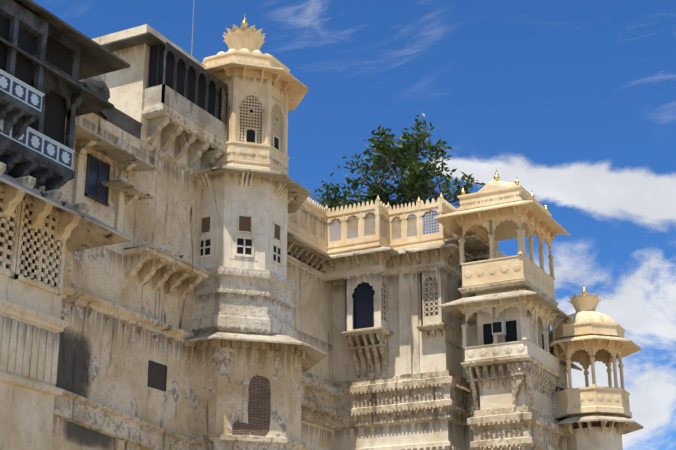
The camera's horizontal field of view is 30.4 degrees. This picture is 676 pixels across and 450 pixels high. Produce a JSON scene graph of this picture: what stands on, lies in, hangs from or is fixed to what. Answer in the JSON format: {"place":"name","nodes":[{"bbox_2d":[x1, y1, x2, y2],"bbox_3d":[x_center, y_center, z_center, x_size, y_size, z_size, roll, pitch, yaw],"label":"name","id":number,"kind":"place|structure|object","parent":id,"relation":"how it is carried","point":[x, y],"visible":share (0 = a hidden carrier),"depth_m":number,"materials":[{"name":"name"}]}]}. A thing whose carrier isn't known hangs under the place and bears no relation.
{"place":"outdoors","nodes":[
{"label":"outdoors","id":0,"kind":"place"},
{"bbox_2d":[40,191,182,258],"bbox_3d":[-7.951,0.135,46.232,0.543,1.135,10.589,-7,-20,18],"label":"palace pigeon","id":1,"kind":"object","parent":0,"point":[64,204],"visible":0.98,"depth_m":41.48,"materials":[{"name":"grey"}]},
{"bbox_2d":[0,0,543,449],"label":"palace","id":2,"kind":"structure","parent":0,"point":[127,314],"depth_m":49.96,"materials":[{"name":"beige stone"}]},
{"bbox_2d":[0,74,71,166],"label":"railing ornaments","id":3,"kind":"object","parent":2,"relation":"attached to","point":[31,134],"visible":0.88,"depth_m":42.17},
{"bbox_2d":[0,69,74,168],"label":"balcony railing","id":4,"kind":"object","parent":2,"relation":"attached to","point":[35,139],"visible":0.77,"depth_m":42.02,"materials":[{"name":"white stone"}]},
{"bbox_2d":[0,0,165,138],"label":"roof eaves","id":5,"kind":"object","parent":2,"relation":"attached to","point":[96,60],"visible":0.46,"depth_m":46.05,"materials":[{"name":"grey stone"}]},
{"bbox_2d":[0,0,228,191],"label":"palace woodwork","id":6,"kind":"object","parent":2,"relation":"attached to","point":[19,160],"visible":0.58,"depth_m":42.56,"materials":[{"name":"black wood"}]},
{"bbox_2d":[201,216,279,240],"bbox_3d":[-4.227,0.089,55.107,3.629,0.700,0.868,6,-20,-16],"label":"palace jali","id":7,"kind":"object","parent":2,"relation":"attached to","point":[244,223],"visible":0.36,"depth_m":54.81,"materials":[{"name":"brown wood"}]},
{"bbox_2d":[192,266,296,339],"bbox_3d":[-4.777,4.143,55.592,5.480,3.050,5.480,-10,-21,26],"label":"tower base","id":8,"kind":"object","parent":2,"relation":"attached to","point":[237,311],"visible":0.54,"depth_m":53.42,"materials":[{"name":"beige stone"}]},
{"bbox_2d":[194,172,295,306],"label":"tower wall","id":9,"kind":"structure","parent":2,"relation":"attached to","point":[262,202],"depth_m":54.98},
{"bbox_2d":[53,106,566,449],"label":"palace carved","id":10,"kind":"object","parent":2,"relation":"attached to","point":[448,395],"visible":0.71,"depth_m":60.17,"materials":[{"name":"beige stone"}]},
{"bbox_2d":[0,84,643,433],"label":"ledges","id":11,"kind":"object","parent":2,"relation":"attached to","point":[88,231],"visible":0.6,"depth_m":53.24,"materials":[{"name":"beige stone"}]},
{"bbox_2d":[241,15,586,294],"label":"finials","id":12,"kind":"object","parent":2,"relation":"attached to","point":[496,176],"visible":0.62,"depth_m":62.82,"materials":[{"name":"gold metal"}]},
{"bbox_2d":[287,248,629,449],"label":"palace wall","id":13,"kind":"structure","parent":2,"relation":"attached to","point":[416,293],"depth_m":61.88,"materials":[{"name":"beige stone"}]},
{"bbox_2d":[491,320,505,335],"bbox_3d":[7.660,4.923,59.239,0.550,0.650,0.450,-10,-21,26],"label":"air conditioner","id":14,"kind":"object","parent":2,"relation":"attached to","point":[503,332],"visible":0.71,"depth_m":59.07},
{"bbox_2d":[32,0,675,449],"label":"sky","id":15,"kind":"structure","parent":0,"point":[574,100],"materials":[{"name":"blue"}]},
{"bbox_2d":[329,131,465,233],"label":"branches","id":16,"kind":"object","parent":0,"point":[433,190],"visible":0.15,"depth_m":69.40,"materials":[{"name":"brown plant"}]},
{"bbox_2d":[312,113,485,233],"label":"tree leaves","id":17,"kind":"object","parent":16,"relation":"attached to","point":[411,177],"visible":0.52,"depth_m":69.08,"materials":[{"name":"green plant"}]},
{"bbox_2d":[202,24,640,422],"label":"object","id":18,"kind":"structure","parent":0,"point":[491,213],"depth_m":61.19,"materials":[{"name":"beige stone"}]}
]}

